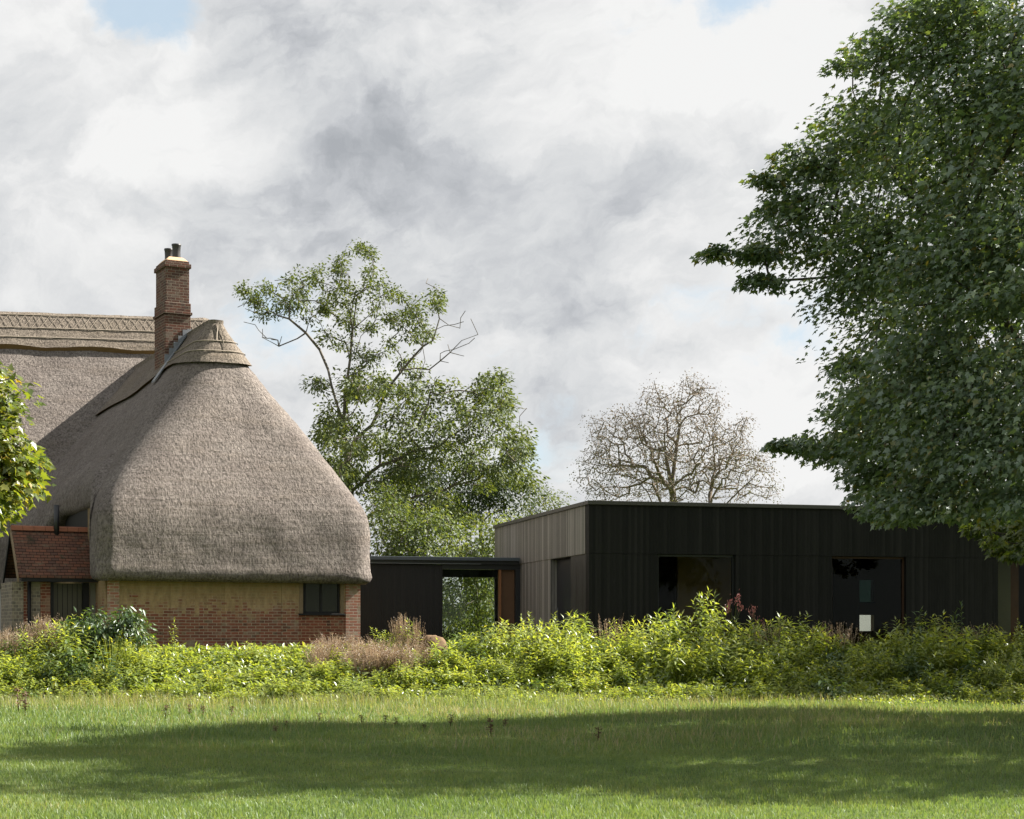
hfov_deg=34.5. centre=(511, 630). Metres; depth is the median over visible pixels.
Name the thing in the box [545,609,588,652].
leafy perennial
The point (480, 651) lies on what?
leafy perennial
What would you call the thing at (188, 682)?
leafy perennial
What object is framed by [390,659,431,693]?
leafy perennial
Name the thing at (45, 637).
dry grass tuft
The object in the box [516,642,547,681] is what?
leafy perennial
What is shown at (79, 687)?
leafy perennial
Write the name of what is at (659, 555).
window
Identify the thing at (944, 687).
leafy perennial
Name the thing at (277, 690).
leafy perennial
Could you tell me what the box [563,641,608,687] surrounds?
leafy perennial
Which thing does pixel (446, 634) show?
hedge tree
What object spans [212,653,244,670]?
leafy perennial
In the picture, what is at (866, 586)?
back window
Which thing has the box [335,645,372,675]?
dry grass tuft
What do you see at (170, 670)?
leafy perennial
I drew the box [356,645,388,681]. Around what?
dry grass tuft
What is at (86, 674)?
leafy perennial
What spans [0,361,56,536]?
young maple
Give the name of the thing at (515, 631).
leafy perennial
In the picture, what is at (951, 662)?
leafy perennial
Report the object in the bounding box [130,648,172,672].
leafy perennial
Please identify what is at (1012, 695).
leafy perennial
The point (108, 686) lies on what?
leafy perennial
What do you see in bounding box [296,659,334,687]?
leafy perennial
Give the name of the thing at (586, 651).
leafy perennial
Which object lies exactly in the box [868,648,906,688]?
leafy perennial
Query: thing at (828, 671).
leafy perennial
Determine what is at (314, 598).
window
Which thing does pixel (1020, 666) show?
leafy perennial
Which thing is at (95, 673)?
leafy perennial
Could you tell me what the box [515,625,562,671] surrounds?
leafy perennial
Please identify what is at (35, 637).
dry grass tuft
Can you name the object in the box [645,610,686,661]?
leafy perennial
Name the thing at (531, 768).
ground
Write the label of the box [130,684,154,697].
leafy perennial
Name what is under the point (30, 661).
leafy perennial
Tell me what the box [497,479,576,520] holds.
tree
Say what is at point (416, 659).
leafy perennial
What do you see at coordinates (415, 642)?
dry grass tuft
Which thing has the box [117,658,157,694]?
leafy perennial
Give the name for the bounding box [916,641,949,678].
leafy perennial
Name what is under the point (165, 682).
leafy perennial
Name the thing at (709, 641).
leafy perennial
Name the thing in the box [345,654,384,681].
dry grass tuft
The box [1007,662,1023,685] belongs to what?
leafy perennial
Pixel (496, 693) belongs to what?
leafy perennial
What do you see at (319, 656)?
dry grass tuft
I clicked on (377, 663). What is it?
dry grass tuft
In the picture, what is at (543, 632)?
leafy perennial
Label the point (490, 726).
dock stalk
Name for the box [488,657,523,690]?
leafy perennial
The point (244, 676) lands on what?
leafy perennial
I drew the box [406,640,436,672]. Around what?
dry grass tuft
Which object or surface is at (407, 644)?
dry grass tuft
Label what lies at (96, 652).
leafy perennial
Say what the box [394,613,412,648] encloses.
dry grass tuft
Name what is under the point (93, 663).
leafy perennial
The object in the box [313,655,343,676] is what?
leafy perennial
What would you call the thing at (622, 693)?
leafy perennial
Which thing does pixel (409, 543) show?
willow bush
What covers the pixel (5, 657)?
leafy perennial
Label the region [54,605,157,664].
broad leaf shrub
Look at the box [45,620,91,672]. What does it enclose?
leafy perennial
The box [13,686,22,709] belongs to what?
dock stalk
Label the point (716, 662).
leafy perennial
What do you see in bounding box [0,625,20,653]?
dry grass tuft
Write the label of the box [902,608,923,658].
drooping plant
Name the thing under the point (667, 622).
leafy perennial
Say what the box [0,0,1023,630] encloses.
sky
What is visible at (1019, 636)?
leafy perennial
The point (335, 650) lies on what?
dry grass tuft
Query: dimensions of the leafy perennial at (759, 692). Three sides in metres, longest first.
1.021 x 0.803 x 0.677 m
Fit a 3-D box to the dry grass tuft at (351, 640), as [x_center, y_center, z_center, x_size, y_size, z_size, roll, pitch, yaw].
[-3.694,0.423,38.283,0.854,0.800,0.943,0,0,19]
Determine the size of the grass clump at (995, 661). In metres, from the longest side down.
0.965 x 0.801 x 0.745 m
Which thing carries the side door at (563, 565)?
in the timber hall
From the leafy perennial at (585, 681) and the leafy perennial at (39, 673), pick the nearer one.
the leafy perennial at (585, 681)
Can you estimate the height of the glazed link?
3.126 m
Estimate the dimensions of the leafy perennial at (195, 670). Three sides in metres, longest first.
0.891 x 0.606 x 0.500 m
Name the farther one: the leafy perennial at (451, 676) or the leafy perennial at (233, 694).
the leafy perennial at (451, 676)
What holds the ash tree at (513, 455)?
on the ground at (531, 768)
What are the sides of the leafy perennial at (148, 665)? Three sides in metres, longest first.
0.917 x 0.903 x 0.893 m
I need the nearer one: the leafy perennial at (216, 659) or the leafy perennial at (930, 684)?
the leafy perennial at (930, 684)
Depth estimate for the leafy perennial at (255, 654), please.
37.88 m
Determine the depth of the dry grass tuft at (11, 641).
38.12 m
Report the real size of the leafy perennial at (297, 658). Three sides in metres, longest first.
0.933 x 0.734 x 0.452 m
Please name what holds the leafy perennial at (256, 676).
on the ground at (531, 768)
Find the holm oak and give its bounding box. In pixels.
[355,436,548,642]
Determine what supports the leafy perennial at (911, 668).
on the ground at (531, 768)
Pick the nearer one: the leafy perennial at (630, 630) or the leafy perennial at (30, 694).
the leafy perennial at (30, 694)
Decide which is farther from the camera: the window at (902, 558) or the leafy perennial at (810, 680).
the window at (902, 558)
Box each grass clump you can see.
[96,636,131,669]
[109,640,146,681]
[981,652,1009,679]
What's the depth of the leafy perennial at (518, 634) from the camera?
38.40 m
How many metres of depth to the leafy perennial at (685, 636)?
37.11 m
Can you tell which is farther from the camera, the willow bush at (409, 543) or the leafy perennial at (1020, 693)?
the willow bush at (409, 543)
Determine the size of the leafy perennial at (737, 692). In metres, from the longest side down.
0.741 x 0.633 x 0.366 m
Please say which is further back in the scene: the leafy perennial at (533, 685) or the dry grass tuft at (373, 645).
the dry grass tuft at (373, 645)
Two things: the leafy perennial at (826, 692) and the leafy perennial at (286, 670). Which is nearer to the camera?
the leafy perennial at (826, 692)
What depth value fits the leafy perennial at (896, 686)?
34.77 m
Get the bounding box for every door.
[54,583,81,655]
[557,558,570,638]
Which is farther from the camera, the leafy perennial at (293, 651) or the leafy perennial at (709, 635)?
the leafy perennial at (293, 651)
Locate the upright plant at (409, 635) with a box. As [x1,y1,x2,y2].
[397,618,421,647]
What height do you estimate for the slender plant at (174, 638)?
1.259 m
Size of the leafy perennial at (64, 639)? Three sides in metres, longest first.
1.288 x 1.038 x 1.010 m
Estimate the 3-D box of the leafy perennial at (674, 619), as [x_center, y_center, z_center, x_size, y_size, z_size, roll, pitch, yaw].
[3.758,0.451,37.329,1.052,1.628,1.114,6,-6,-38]
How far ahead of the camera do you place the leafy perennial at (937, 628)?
38.84 m
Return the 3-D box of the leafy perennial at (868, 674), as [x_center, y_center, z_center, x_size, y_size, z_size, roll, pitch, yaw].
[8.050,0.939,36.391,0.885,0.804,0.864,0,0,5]
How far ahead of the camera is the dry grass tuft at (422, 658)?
37.34 m
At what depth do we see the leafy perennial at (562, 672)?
35.95 m
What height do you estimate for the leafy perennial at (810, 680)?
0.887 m
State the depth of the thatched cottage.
42.20 m
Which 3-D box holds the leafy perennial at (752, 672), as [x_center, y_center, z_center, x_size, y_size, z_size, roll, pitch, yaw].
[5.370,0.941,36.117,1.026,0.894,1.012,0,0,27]
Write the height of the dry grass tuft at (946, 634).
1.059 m
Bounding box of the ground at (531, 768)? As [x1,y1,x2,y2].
[0,631,1023,818]
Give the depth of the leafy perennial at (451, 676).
35.96 m
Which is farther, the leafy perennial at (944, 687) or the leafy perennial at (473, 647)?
the leafy perennial at (473, 647)
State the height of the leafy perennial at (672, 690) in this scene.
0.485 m
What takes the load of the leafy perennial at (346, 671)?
on the ground at (531, 768)
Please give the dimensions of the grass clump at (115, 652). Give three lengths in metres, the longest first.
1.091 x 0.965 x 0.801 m
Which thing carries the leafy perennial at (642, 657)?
on the ground at (531, 768)
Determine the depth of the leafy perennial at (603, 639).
38.20 m
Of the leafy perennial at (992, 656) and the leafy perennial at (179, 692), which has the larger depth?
the leafy perennial at (992, 656)
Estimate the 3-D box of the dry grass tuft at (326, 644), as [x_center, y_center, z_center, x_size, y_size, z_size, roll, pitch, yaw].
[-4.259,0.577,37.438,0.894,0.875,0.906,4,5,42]
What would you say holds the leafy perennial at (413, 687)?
on the ground at (531, 768)
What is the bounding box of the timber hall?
[493,500,1023,656]
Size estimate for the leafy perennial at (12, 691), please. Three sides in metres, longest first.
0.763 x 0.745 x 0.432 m
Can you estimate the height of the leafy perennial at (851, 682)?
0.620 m
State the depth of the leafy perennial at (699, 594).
38.78 m
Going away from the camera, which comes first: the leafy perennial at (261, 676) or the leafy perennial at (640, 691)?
the leafy perennial at (640, 691)
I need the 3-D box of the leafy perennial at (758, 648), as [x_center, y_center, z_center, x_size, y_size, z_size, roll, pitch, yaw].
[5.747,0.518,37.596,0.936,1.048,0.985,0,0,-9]
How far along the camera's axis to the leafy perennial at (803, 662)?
36.99 m
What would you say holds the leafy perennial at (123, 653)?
on the ground at (531, 768)
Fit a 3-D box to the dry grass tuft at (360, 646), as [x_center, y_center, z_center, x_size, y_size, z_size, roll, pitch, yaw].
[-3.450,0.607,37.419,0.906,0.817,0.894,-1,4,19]
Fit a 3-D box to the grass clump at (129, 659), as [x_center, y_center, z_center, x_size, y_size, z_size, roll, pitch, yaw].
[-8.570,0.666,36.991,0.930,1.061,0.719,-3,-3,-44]
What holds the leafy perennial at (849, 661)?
on the ground at (531, 768)
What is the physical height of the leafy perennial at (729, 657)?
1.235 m
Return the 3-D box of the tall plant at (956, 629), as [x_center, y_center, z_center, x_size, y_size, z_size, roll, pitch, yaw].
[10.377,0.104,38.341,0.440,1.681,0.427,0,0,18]
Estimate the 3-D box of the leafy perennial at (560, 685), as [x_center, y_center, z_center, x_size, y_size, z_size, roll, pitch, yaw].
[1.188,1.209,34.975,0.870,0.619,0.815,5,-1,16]
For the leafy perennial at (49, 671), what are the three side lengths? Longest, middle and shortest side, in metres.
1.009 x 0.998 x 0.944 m
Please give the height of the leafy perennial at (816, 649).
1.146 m
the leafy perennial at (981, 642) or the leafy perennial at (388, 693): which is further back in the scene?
the leafy perennial at (981, 642)
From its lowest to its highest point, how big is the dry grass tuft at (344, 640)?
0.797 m
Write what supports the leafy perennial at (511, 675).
on the ground at (531, 768)
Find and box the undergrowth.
[0,639,1023,705]
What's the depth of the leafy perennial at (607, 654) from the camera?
37.32 m
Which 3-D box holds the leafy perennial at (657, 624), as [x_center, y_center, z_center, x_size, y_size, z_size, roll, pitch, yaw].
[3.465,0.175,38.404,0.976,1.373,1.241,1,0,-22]
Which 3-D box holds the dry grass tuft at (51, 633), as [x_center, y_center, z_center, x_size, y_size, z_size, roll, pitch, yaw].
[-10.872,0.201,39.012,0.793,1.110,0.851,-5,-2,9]
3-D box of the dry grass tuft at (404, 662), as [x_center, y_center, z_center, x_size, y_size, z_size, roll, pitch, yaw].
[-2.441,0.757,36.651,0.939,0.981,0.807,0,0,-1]
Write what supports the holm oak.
on the ground at (531, 768)
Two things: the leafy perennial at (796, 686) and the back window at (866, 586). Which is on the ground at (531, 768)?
the leafy perennial at (796, 686)
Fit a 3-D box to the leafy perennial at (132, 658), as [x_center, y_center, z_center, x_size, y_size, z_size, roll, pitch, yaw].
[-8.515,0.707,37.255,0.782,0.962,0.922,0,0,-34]
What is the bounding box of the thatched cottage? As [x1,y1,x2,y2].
[0,243,371,657]
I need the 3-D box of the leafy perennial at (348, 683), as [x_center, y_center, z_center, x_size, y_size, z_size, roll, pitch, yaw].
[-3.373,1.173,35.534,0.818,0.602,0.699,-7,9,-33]
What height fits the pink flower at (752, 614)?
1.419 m
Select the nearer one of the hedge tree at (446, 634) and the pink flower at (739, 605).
the pink flower at (739, 605)
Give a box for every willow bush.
[359,475,472,585]
[432,508,522,643]
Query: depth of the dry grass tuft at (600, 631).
38.74 m
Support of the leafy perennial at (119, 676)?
on the ground at (531, 768)
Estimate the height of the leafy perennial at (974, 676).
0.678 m
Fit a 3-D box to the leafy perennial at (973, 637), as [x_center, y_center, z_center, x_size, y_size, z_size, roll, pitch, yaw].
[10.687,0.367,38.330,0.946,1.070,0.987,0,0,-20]
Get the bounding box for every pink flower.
[724,589,746,655]
[748,606,763,657]
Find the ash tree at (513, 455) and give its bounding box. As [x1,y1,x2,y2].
[232,237,549,538]
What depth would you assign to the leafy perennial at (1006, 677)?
35.84 m
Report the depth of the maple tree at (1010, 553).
38.94 m
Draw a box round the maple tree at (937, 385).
[689,0,1023,530]
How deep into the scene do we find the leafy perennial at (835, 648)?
37.61 m
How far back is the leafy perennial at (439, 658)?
37.20 m
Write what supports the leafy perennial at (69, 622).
on the ground at (531, 768)
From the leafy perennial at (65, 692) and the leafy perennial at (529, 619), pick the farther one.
the leafy perennial at (529, 619)
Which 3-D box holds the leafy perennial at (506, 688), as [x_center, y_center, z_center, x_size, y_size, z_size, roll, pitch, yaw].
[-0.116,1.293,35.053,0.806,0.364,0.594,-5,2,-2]
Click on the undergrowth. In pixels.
(273, 667)
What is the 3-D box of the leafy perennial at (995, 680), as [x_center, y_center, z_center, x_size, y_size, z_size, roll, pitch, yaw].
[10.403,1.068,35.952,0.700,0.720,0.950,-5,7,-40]
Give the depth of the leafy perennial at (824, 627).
38.50 m
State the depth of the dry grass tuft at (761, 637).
38.07 m
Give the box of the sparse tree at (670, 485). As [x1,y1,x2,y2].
[567,370,785,503]
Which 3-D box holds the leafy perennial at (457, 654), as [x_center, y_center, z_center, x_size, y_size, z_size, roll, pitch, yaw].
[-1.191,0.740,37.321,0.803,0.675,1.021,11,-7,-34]
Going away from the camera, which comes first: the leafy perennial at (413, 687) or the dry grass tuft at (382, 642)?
the leafy perennial at (413, 687)
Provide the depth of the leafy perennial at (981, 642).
38.07 m
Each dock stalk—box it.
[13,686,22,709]
[22,691,30,715]
[485,718,493,736]
[592,726,603,739]
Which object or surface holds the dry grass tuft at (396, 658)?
on the ground at (531, 768)
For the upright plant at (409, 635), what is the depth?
38.38 m
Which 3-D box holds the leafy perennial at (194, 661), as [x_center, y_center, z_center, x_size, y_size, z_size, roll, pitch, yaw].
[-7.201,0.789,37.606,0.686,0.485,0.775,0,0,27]
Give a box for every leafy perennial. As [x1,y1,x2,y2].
[0,637,37,666]
[0,650,22,672]
[0,657,30,689]
[0,682,25,698]
[8,647,46,679]
[10,625,41,658]
[11,670,46,695]
[15,628,52,668]
[21,651,60,688]
[21,688,42,699]
[24,659,58,690]
[32,620,65,657]
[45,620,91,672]
[49,619,85,668]
[50,611,85,646]
[54,685,81,700]
[56,663,96,689]
[57,637,93,684]
[69,641,116,686]
[70,676,96,696]
[73,629,100,663]
[80,660,123,692]
[84,636,108,664]
[84,677,121,701]
[95,659,125,689]
[97,638,133,676]
[98,629,134,664]
[116,633,158,665]
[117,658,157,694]
[118,642,149,679]
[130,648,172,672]
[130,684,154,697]
[134,648,170,686]
[140,678,174,698]
[144,660,181,682]
[145,646,178,662]
[163,674,193,691]
[168,674,207,700]
[171,672,199,692]
[176,664,210,682]
[182,655,210,674]
[199,669,235,696]
[205,664,228,681]
[206,669,233,688]
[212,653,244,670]
[219,688,250,702]
[221,660,248,677]
[221,668,250,688]
[224,650,247,663]
[239,640,275,666]
[245,667,269,684]
[247,672,261,688]
[247,674,295,702]
[259,680,296,702]
[267,659,295,677]
[271,646,297,658]
[272,651,301,668]
[286,643,312,656]
[287,651,307,670]
[288,673,320,701]
[293,670,324,691]
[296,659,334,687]
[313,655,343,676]
[317,679,340,697]
[321,669,349,691]
[323,644,351,667]
[325,658,354,683]
[334,680,379,702]
[340,670,375,694]
[363,685,403,702]
[370,627,406,648]
[370,667,397,695]
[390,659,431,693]
[407,667,443,689]
[410,648,427,675]
[410,682,423,701]
[425,638,457,677]
[429,685,458,698]
[434,668,471,691]
[440,652,468,675]
[443,631,483,659]
[446,650,479,672]
[447,633,471,657]
[449,684,486,699]
[452,668,476,691]
[460,658,489,681]
[461,640,487,671]
[463,628,494,658]
[476,653,508,682]
[482,622,519,662]
[484,686,512,700]
[487,618,526,660]
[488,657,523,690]
[489,684,520,696]
[498,614,531,657]
[503,660,535,690]
[509,611,557,668]
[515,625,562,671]
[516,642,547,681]
[525,647,566,686]
[526,677,551,695]
[532,618,565,655]
[533,637,582,681]
[535,609,576,660]
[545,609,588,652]
[546,635,582,688]
[549,630,587,683]
[552,674,588,696]
[555,613,594,659]
[556,624,600,664]
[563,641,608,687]
[572,669,610,696]
[574,637,613,670]
[583,625,614,654]
[590,635,629,675]
[598,650,627,675]
[605,643,639,677]
[605,668,634,693]
[605,686,632,700]
[607,628,646,668]
[609,616,652,645]
[611,636,632,652]
[612,656,650,689]
[623,630,660,673]
[627,680,661,699]
[629,619,676,682]
[644,612,674,656]
[644,637,699,689]
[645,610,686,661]
[652,603,680,646]
[654,604,697,672]
[656,681,682,700]
[664,638,707,690]
[666,615,707,671]
[673,628,720,677]
[680,645,718,687]
[683,681,712,700]
[686,612,727,669]
[688,590,730,649]
[688,634,730,686]
[693,682,722,700]
[695,586,714,645]
[703,612,742,658]
[706,634,756,680]
[721,654,750,687]
[723,620,764,665]
[724,617,760,657]
[724,687,747,700]
[735,654,777,691]
[738,644,774,683]
[745,619,776,655]
[746,672,786,700]
[747,632,785,668]
[754,638,795,684]
[757,612,792,661]
[762,658,797,693]
[772,611,811,656]
[776,680,810,700]
[779,632,812,677]
[782,646,818,680]
[783,626,835,668]
[783,659,820,693]
[785,621,830,657]
[812,660,842,688]
[812,672,850,699]
[814,634,847,652]
[814,634,853,671]
[814,650,848,681]
[828,666,862,689]
[830,633,860,662]
[833,643,865,664]
[842,680,867,697]
[843,652,875,681]
[847,647,889,676]
[849,685,875,696]
[857,635,888,657]
[861,656,897,687]
[865,638,878,662]
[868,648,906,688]
[873,633,905,655]
[875,629,909,669]
[878,648,909,679]
[883,617,922,654]
[884,629,935,676]
[887,649,922,684]
[888,676,923,698]
[899,653,934,690]
[900,680,925,697]
[910,609,948,657]
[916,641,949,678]
[921,669,959,696]
[923,626,962,667]
[928,626,979,677]
[928,647,972,680]
[930,614,968,654]
[932,677,970,701]
[947,626,991,664]
[955,648,994,687]
[959,635,999,667]
[959,681,987,702]
[962,664,986,690]
[963,623,1002,662]
[963,626,1011,662]
[972,664,1001,694]
[982,648,1022,689]
[991,634,1023,667]
[994,625,1023,654]
[994,682,1023,703]
[995,665,1023,692]
[995,680,1023,704]
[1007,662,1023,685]
[1011,652,1023,674]
[1012,618,1023,649]
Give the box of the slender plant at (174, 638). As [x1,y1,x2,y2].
[169,617,178,658]
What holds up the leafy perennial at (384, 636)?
on the ground at (531, 768)
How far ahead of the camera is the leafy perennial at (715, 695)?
34.10 m
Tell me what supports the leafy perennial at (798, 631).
on the ground at (531, 768)
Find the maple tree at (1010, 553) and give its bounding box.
[958,515,1023,565]
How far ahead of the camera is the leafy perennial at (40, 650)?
37.72 m
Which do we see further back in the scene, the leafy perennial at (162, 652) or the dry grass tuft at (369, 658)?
the leafy perennial at (162, 652)
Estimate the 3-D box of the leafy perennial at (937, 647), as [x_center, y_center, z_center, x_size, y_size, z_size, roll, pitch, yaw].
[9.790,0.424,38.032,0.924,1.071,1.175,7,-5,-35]
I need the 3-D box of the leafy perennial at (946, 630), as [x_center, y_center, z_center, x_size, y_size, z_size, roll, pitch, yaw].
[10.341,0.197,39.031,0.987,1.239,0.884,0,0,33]
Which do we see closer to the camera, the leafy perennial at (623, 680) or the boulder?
the leafy perennial at (623, 680)
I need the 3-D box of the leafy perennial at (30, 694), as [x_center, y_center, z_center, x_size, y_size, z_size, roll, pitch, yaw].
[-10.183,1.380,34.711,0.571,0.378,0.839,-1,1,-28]
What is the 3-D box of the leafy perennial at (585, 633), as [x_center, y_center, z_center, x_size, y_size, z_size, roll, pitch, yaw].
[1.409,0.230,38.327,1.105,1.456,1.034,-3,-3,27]
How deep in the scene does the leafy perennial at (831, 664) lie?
36.53 m
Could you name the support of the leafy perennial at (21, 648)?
on the ground at (531, 768)
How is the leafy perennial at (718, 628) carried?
on the ground at (531, 768)
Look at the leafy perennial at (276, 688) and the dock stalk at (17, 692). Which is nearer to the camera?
the dock stalk at (17, 692)
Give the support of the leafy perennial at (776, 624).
on the ground at (531, 768)
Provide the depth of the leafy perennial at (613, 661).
36.98 m
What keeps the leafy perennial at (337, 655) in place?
on the ground at (531, 768)
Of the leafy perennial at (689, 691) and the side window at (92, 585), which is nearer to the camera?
the leafy perennial at (689, 691)
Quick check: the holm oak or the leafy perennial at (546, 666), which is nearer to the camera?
the leafy perennial at (546, 666)
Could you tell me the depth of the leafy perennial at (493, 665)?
36.64 m
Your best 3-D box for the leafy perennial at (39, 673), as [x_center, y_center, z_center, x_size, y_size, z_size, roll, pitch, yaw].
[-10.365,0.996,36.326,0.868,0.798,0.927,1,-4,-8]
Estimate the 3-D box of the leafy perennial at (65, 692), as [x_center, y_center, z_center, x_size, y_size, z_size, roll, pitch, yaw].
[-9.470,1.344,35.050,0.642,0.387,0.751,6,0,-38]
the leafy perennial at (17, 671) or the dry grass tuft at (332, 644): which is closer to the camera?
the leafy perennial at (17, 671)
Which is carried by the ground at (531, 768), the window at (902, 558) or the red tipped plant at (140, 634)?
the red tipped plant at (140, 634)
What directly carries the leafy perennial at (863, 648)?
on the ground at (531, 768)
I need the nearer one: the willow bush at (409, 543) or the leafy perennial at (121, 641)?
the leafy perennial at (121, 641)
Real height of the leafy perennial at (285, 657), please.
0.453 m
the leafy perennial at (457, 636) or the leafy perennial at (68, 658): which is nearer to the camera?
the leafy perennial at (68, 658)
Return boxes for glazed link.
[360,556,519,645]
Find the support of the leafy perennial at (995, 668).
on the ground at (531, 768)
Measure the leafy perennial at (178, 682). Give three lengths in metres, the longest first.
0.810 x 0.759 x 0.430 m
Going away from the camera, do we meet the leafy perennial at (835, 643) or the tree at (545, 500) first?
the leafy perennial at (835, 643)
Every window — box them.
[90,583,95,626]
[298,583,344,614]
[442,569,497,634]
[658,554,733,633]
[832,557,903,635]
[860,580,872,601]
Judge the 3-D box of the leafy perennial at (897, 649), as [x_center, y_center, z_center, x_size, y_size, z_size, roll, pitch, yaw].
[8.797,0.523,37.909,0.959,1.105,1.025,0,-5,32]
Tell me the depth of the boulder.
38.45 m
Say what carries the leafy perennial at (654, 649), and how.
on the ground at (531, 768)
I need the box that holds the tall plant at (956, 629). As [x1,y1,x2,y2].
[950,602,964,654]
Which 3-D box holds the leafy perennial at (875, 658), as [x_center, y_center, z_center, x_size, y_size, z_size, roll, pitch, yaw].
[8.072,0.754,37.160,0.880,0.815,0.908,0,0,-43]
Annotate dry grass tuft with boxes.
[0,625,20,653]
[1,627,35,657]
[15,620,48,659]
[21,617,48,659]
[30,613,62,659]
[37,618,65,654]
[43,626,72,648]
[301,643,335,670]
[302,638,340,672]
[313,639,348,652]
[316,632,355,653]
[322,641,347,664]
[334,633,371,656]
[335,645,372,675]
[341,640,376,667]
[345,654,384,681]
[353,637,387,664]
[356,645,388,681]
[358,647,394,678]
[362,637,402,651]
[364,646,398,679]
[377,641,412,677]
[378,646,413,678]
[382,645,421,679]
[389,617,406,648]
[391,637,423,651]
[392,634,430,651]
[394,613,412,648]
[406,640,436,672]
[407,621,425,646]
[408,650,433,672]
[590,617,612,644]
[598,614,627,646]
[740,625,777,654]
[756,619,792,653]
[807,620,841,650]
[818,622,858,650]
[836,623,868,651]
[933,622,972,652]
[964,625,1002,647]
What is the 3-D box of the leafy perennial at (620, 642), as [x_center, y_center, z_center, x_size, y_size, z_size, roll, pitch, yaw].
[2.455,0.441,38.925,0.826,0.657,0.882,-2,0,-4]
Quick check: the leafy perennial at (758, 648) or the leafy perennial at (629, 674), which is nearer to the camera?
the leafy perennial at (629, 674)
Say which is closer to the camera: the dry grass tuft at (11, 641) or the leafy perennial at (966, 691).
the leafy perennial at (966, 691)
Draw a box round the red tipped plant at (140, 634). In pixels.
[134,614,146,653]
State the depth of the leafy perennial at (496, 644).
38.06 m
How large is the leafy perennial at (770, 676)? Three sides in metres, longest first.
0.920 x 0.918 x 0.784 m
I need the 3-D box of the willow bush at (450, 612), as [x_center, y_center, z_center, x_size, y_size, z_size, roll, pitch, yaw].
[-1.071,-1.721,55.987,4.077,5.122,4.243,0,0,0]
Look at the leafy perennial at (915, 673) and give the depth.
36.04 m
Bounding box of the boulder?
[419,635,447,661]
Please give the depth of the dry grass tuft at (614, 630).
38.78 m
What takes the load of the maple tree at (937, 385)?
on the ground at (531, 768)
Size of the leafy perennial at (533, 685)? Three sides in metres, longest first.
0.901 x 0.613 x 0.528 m
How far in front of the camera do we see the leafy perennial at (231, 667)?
36.87 m
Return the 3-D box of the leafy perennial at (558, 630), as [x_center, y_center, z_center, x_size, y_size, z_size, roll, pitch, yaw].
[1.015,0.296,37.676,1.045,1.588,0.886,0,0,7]
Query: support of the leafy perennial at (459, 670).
on the ground at (531, 768)
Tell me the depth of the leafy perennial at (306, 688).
34.71 m
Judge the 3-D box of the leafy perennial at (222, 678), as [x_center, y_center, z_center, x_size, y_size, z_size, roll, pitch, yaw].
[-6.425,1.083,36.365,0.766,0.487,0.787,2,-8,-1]
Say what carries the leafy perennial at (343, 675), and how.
on the ground at (531, 768)
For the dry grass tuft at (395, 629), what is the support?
on the ground at (531, 768)
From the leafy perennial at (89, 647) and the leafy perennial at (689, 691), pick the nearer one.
the leafy perennial at (689, 691)
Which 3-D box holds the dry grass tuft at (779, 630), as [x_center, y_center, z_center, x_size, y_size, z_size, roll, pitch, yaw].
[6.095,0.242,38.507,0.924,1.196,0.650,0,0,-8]
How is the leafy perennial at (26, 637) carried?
on the ground at (531, 768)
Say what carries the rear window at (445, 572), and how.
in the glazed link
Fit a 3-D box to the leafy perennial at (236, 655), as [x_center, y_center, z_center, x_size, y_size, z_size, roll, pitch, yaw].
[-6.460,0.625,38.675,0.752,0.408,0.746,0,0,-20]
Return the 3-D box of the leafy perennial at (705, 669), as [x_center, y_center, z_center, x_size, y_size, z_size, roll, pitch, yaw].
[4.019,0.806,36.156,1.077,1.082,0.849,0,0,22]
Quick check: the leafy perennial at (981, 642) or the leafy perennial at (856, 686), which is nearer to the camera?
the leafy perennial at (856, 686)
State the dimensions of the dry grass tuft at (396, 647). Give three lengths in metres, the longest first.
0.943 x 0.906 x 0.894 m
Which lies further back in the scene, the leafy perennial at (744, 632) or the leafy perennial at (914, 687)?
the leafy perennial at (744, 632)
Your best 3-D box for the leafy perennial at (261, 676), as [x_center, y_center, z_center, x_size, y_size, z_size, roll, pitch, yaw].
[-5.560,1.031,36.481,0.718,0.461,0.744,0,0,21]
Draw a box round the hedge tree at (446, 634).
[442,577,493,647]
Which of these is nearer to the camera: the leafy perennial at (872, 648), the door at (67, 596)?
the leafy perennial at (872, 648)
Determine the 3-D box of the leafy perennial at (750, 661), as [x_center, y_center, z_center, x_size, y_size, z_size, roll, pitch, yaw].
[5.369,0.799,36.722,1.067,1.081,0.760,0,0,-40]
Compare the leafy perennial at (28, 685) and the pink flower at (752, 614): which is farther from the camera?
the pink flower at (752, 614)
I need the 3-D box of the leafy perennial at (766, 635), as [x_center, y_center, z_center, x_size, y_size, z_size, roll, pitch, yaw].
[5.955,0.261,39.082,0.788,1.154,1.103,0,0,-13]
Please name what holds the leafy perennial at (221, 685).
on the ground at (531, 768)
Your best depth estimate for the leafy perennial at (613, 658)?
36.88 m
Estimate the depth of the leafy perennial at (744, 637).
37.74 m
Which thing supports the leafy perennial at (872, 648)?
on the ground at (531, 768)
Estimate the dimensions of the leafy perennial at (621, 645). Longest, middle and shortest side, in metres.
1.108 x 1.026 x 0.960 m
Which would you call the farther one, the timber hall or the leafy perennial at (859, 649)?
the timber hall

